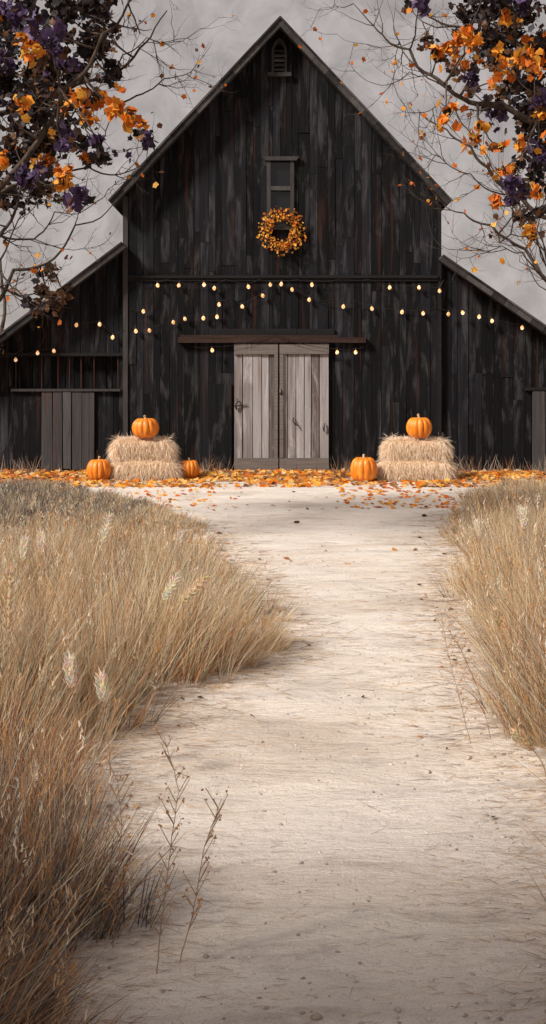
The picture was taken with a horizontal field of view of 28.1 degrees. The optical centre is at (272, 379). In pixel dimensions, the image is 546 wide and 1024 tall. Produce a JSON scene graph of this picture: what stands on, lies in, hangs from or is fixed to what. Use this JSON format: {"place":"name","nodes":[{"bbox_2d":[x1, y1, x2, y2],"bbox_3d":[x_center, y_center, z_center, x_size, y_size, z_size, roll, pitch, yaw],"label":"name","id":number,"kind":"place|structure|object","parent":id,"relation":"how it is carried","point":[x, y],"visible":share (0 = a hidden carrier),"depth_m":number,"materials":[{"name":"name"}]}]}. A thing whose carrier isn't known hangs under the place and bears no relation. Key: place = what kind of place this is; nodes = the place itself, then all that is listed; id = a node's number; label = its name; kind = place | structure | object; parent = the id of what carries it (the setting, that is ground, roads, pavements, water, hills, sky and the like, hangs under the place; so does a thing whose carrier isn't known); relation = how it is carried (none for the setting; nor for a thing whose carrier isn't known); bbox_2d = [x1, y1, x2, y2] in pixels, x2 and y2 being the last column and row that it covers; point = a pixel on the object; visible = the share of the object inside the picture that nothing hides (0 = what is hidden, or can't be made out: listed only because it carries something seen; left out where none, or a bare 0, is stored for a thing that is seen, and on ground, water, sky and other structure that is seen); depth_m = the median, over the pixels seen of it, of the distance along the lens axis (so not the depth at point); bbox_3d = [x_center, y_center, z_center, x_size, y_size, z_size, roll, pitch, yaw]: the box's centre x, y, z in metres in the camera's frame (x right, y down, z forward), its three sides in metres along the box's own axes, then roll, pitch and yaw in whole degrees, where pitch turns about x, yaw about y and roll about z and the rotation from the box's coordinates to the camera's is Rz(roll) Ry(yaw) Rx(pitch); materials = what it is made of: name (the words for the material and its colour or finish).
{"place":"outdoors","nodes":[
{"label":"outdoors","id":0,"kind":"place"},
{"bbox_2d":[0,16,545,471],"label":"barn","id":1,"kind":"structure","parent":0,"point":[282,129],"depth_m":19.99,"materials":[{"name":"black wood"}]},
{"bbox_2d":[41,391,70,469],"bbox_3d":[-3.974,0.932,20.020,0.546,1.438,0.039,0,0,0],"label":"door","id":2,"kind":"structure","parent":1,"relation":"in","point":[46,426],"depth_m":20.01,"materials":[{"name":"wood"}]},
{"bbox_2d":[0,320,124,361],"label":"string lights","id":3,"kind":"object","parent":1,"relation":"attached to","point":[54,350],"visible":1,"depth_m":19.95,"materials":[{"name":"yellow metal"}]},
{"bbox_2d":[72,391,94,469],"bbox_3d":[-3.481,0.940,20.029,0.408,1.449,0.041,0,0,0],"label":"door","id":4,"kind":"structure","parent":1,"relation":"in","point":[83,403],"depth_m":20.01,"materials":[{"name":"wood"}]},
{"bbox_2d":[130,280,275,332],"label":"string lights","id":5,"kind":"object","parent":1,"relation":"attached to","point":[203,317],"visible":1,"depth_m":19.90,"materials":[{"name":"yellow metal"}]},
{"bbox_2d":[234,344,277,470],"bbox_3d":[-0.308,0.506,19.910,0.811,2.331,0.119,0,0,0],"label":"door","id":6,"kind":"structure","parent":1,"relation":"in","point":[269,460],"depth_m":19.93,"materials":[{"name":"grey wood"}]},
{"bbox_2d":[197,334,362,353],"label":"string lights","id":7,"kind":"object","parent":1,"relation":"attached to","point":[336,352],"visible":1,"depth_m":19.84,"materials":[{"name":"yellow metal"}]},
{"bbox_2d":[262,156,298,229],"bbox_3d":[0.135,-3.407,19.977,0.690,1.336,0.115,0,0,0],"label":"window","id":8,"kind":"structure","parent":1,"relation":"in","point":[280,175],"depth_m":20.03,"materials":[{"name":"black glass"}]},
{"bbox_2d":[256,206,306,255],"bbox_3d":[0.154,-2.696,19.843,0.927,0.917,0.151,0,0,0],"label":"wreath","id":9,"kind":"object","parent":1,"relation":"attached to","point":[269,224],"visible":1,"depth_m":19.84,"materials":[{"name":"orange plant"}]},
{"bbox_2d":[129,278,443,312],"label":"string lights","id":10,"kind":"object","parent":1,"relation":"attached to","point":[280,284],"visible":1,"depth_m":19.90,"materials":[{"name":"yellow metal"}]},
{"bbox_2d":[279,343,328,470],"bbox_3d":[0.569,0.510,19.909,0.904,2.343,0.122,0,0,0],"label":"door","id":11,"kind":"structure","parent":1,"relation":"in","point":[300,456],"depth_m":19.93,"materials":[{"name":"grey wood"}]},
{"bbox_2d":[286,280,538,329],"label":"string lights","id":12,"kind":"object","parent":1,"relation":"attached to","point":[422,313],"visible":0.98,"depth_m":19.91,"materials":[{"name":"yellow metal"}]},
{"bbox_2d":[532,391,545,469],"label":"door","id":13,"kind":"structure","parent":1,"relation":"in","point":[538,397],"depth_m":20.00,"materials":[{"name":"wood"}]},
{"bbox_2d":[0,472,545,1023],"bbox_3d":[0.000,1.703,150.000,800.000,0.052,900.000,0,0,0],"label":"ground","id":14,"kind":"structure","parent":0,"point":[540,752],"depth_m":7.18,"materials":[{"name":"beige plant"}]},
{"bbox_2d":[2,562,17,747],"bbox_3d":[-1.182,1.254,4.902,0.067,0.887,0.066,0,0,0],"label":"seed stalk","id":15,"kind":"object","parent":14,"relation":"on","point":[9,600],"visible":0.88,"depth_m":4.89,"materials":[{"name":"beige plant"}]},
{"bbox_2d":[17,534,30,636],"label":"seed stalk","id":16,"kind":"object","parent":14,"relation":"on","point":[24,555],"visible":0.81,"depth_m":5.99,"materials":[{"name":"beige plant"}]},
{"bbox_2d":[0,160,74,332],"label":"bare tree","id":17,"kind":"object","parent":14,"relation":"on","point":[2,325],"visible":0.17,"depth_m":31.75,"materials":[{"name":"brown plant"}]},
{"bbox_2d":[36,529,46,629],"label":"seed stalk","id":18,"kind":"object","parent":14,"relation":"on","point":[40,543],"visible":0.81,"depth_m":6.39,"materials":[{"name":"beige plant"}]},
{"bbox_2d":[64,650,77,770],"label":"seed stalk","id":19,"kind":"object","parent":14,"relation":"on","point":[70,676],"visible":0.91,"depth_m":4.59,"materials":[{"name":"beige plant"}]},
{"bbox_2d":[0,477,198,529],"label":"short grass","id":20,"kind":"structure","parent":14,"relation":"on","point":[21,490],"depth_m":14.31,"materials":[{"name":"brown plant"}]},
{"bbox_2d":[92,511,112,622],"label":"seed stalk","id":21,"kind":"object","parent":14,"relation":"on","point":[108,520],"visible":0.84,"depth_m":6.59,"materials":[{"name":"beige plant"}]},
{"bbox_2d":[0,0,237,354],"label":"maple tree","id":22,"kind":"object","parent":14,"relation":"on","point":[43,87],"visible":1,"depth_m":10.09,"materials":[{"name":"orange plant"}]},
{"bbox_2d":[109,456,185,480],"bbox_3d":[-2.139,1.637,18.496,1.458,0.831,0.930,0,0,0],"label":"hay bale","id":23,"kind":"object","parent":14,"relation":"on","point":[130,469],"visible":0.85,"depth_m":18.24,"materials":[{"name":"plant"}]},
{"bbox_2d":[106,433,180,465],"bbox_3d":[-2.226,1.254,18.566,1.364,0.783,0.891,0,0,-1],"label":"hay bale","id":24,"kind":"object","parent":23,"relation":"on","point":[135,447],"visible":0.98,"depth_m":18.36,"materials":[{"name":"plant"}]},
{"bbox_2d":[132,415,158,437],"bbox_3d":[-2.161,0.795,18.498,0.458,0.391,0.455,0,0,24],"label":"pumpkin","id":25,"kind":"object","parent":24,"relation":"on","point":[144,427],"visible":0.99,"depth_m":18.34,"materials":[{"name":"orange food"}]},
{"bbox_2d":[132,571,182,673],"bbox_3d":[-0.631,1.372,5.901,0.291,0.672,0.065,0,0,0],"label":"seed stalk","id":26,"kind":"object","parent":14,"relation":"on","point":[170,588],"visible":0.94,"depth_m":5.90,"materials":[{"name":"beige plant"}]},
{"bbox_2d":[127,571,212,695],"bbox_3d":[-0.537,1.353,5.700,0.465,0.711,0.067,0,0,0],"label":"seed stalk","id":27,"kind":"object","parent":14,"relation":"on","point":[191,592],"visible":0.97,"depth_m":5.70,"materials":[{"name":"beige plant"}]},
{"bbox_2d":[175,529,185,572],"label":"seed stalk","id":28,"kind":"object","parent":14,"relation":"on","point":[180,537],"visible":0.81,"depth_m":7.49,"materials":[{"name":"beige plant"}]},
{"bbox_2d":[200,530,214,589],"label":"seed stalk","id":29,"kind":"object","parent":14,"relation":"on","point":[209,538],"visible":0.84,"depth_m":7.59,"materials":[{"name":"beige plant"}]},
{"bbox_2d":[0,468,545,487],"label":"leaf litter","id":30,"kind":"object","parent":14,"relation":"on","point":[296,478],"visible":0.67,"depth_m":18.34,"materials":[{"name":"orange plant"}]},
{"bbox_2d":[0,452,545,474],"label":"weeds","id":31,"kind":"object","parent":14,"relation":"on","point":[207,466],"visible":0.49,"depth_m":19.52,"materials":[{"name":"brown plant"}]},
{"bbox_2d":[375,455,459,481],"bbox_3d":[2.392,1.603,18.450,1.589,0.758,1.032,0,0,0],"label":"hay bale","id":32,"kind":"object","parent":14,"relation":"on","point":[401,469],"visible":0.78,"depth_m":18.18,"materials":[{"name":"plant"}]},
{"bbox_2d":[377,432,457,468],"bbox_3d":[2.428,1.255,18.532,1.454,0.781,0.875,0,0,1],"label":"hay bale","id":33,"kind":"object","parent":32,"relation":"on","point":[407,447],"visible":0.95,"depth_m":18.30,"materials":[{"name":"plant"}]},
{"bbox_2d":[406,414,431,437],"bbox_3d":[2.464,0.783,18.449,0.438,0.414,0.438,0,0,-37],"label":"pumpkin","id":34,"kind":"object","parent":33,"relation":"on","point":[418,427],"visible":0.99,"depth_m":18.30,"materials":[{"name":"orange food"}]},
{"bbox_2d":[298,0,545,285],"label":"maple tree","id":35,"kind":"object","parent":14,"relation":"on","point":[526,56],"visible":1,"depth_m":10.33,"materials":[{"name":"orange plant"}]},
{"bbox_2d":[418,466,545,925],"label":"tall grass","id":36,"kind":"structure","parent":14,"relation":"on","point":[522,659],"depth_m":6.96,"materials":[{"name":"beige plant"}]},
{"bbox_2d":[444,134,545,290],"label":"bare tree","id":37,"kind":"object","parent":14,"relation":"on","point":[454,165],"visible":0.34,"depth_m":30.87,"materials":[{"name":"brown plant"}]},
{"bbox_2d":[0,0,545,329],"label":"sky","id":38,"kind":"structure","parent":0,"point":[254,17],"materials":[{"name":"grey"}]},
{"bbox_2d":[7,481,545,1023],"bbox_3d":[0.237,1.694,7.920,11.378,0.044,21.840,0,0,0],"label":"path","id":39,"kind":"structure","parent":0,"point":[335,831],"depth_m":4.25,"materials":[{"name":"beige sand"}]},
{"bbox_2d":[86,456,111,480],"bbox_3d":[-2.910,1.487,18.281,0.417,0.416,0.419,0,0,17],"label":"pumpkin","id":40,"kind":"object","parent":39,"relation":"on","point":[98,469],"visible":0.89,"depth_m":18.13,"materials":[{"name":"orange food"}]},
{"bbox_2d":[93,666,110,787],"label":"seed stalk","id":41,"kind":"object","parent":39,"relation":"on","point":[103,691],"visible":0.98,"depth_m":4.50,"materials":[{"name":"beige plant"}]},
{"bbox_2d":[101,756,132,947],"bbox_3d":[-0.464,1.411,3.251,0.097,0.572,0.060,0,0,0],"label":"weed stalk","id":42,"kind":"object","parent":39,"relation":"on","point":[128,836],"visible":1,"depth_m":3.25,"materials":[{"name":"brown plant"}]},
{"bbox_2d":[148,724,189,973],"bbox_3d":[-0.298,1.341,3.120,0.124,0.721,0.054,0,0,0],"label":"weed stalk","id":43,"kind":"object","parent":39,"relation":"on","point":[175,828],"visible":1,"depth_m":3.12,"materials":[{"name":"brown plant"}]},
{"bbox_2d":[180,458,198,477],"bbox_3d":[-1.432,1.514,18.618,0.358,0.363,0.358,0,0,1],"label":"pumpkin","id":44,"kind":"object","parent":39,"relation":"on","point":[190,467],"visible":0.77,"depth_m":18.49,"materials":[{"name":"orange food"}]},
{"bbox_2d":[180,786,228,962],"bbox_3d":[-0.200,1.437,3.182,0.146,0.532,0.047,0,0,0],"label":"weed stalk","id":45,"kind":"object","parent":39,"relation":"on","point":[206,858],"visible":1,"depth_m":3.18,"materials":[{"name":"brown plant"}]},
{"bbox_2d":[76,516,545,1023],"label":"pebbles","id":46,"kind":"object","parent":39,"relation":"on","point":[316,1016],"visible":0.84,"depth_m":3.90,"materials":[{"name":"stone"}]},
{"bbox_2d":[97,485,529,817],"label":"scattered leaves","id":47,"kind":"object","parent":39,"relation":"on","point":[389,503],"visible":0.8,"depth_m":15.29,"materials":[{"name":"orange plant"}]},
{"bbox_2d":[350,454,376,481],"bbox_3d":[1.506,1.468,18.151,0.446,0.461,0.449,0,0,28],"label":"pumpkin","id":48,"kind":"object","parent":39,"relation":"on","point":[363,468],"visible":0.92,"depth_m":17.99,"materials":[{"name":"orange food"}]},
{"bbox_2d":[435,607,473,742],"bbox_3d":[0.843,1.380,5.097,0.181,0.648,0.057,0,0,0],"label":"weed stalk","id":49,"kind":"object","parent":39,"relation":"on","point":[452,666],"visible":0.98,"depth_m":5.10,"materials":[{"name":"brown plant"}]},
{"bbox_2d":[449,627,490,738],"bbox_3d":[0.928,1.425,5.149,0.203,0.552,0.058,0,0,0],"label":"weed stalk","id":50,"kind":"object","parent":39,"relation":"on","point":[456,641],"visible":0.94,"depth_m":5.15,"materials":[{"name":"brown plant"}]},
{"bbox_2d":[474,516,491,600],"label":"seed stalk","id":51,"kind":"object","parent":39,"relation":"on","point":[478,529],"visible":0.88,"depth_m":7.60,"materials":[{"name":"beige plant"}]},
{"bbox_2d":[490,604,509,681],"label":"seed stalk","id":52,"kind":"object","parent":39,"relation":"on","point":[494,614],"visible":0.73,"depth_m":5.59,"materials":[{"name":"beige plant"}]},
{"bbox_2d":[518,505,531,634],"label":"seed stalk","id":53,"kind":"object","parent":39,"relation":"on","point":[524,522],"visible":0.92,"depth_m":6.60,"materials":[{"name":"beige plant"}]},
{"bbox_2d":[509,724,545,777],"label":"seed stalk","id":54,"kind":"object","parent":39,"relation":"on","point":[526,742],"visible":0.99,"depth_m":4.60,"materials":[{"name":"beige plant"}]},
{"bbox_2d":[445,475,545,520],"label":"short grass","id":55,"kind":"structure","parent":0,"point":[526,485],"depth_m":15.66,"materials":[{"name":"brown plant"}]}
]}

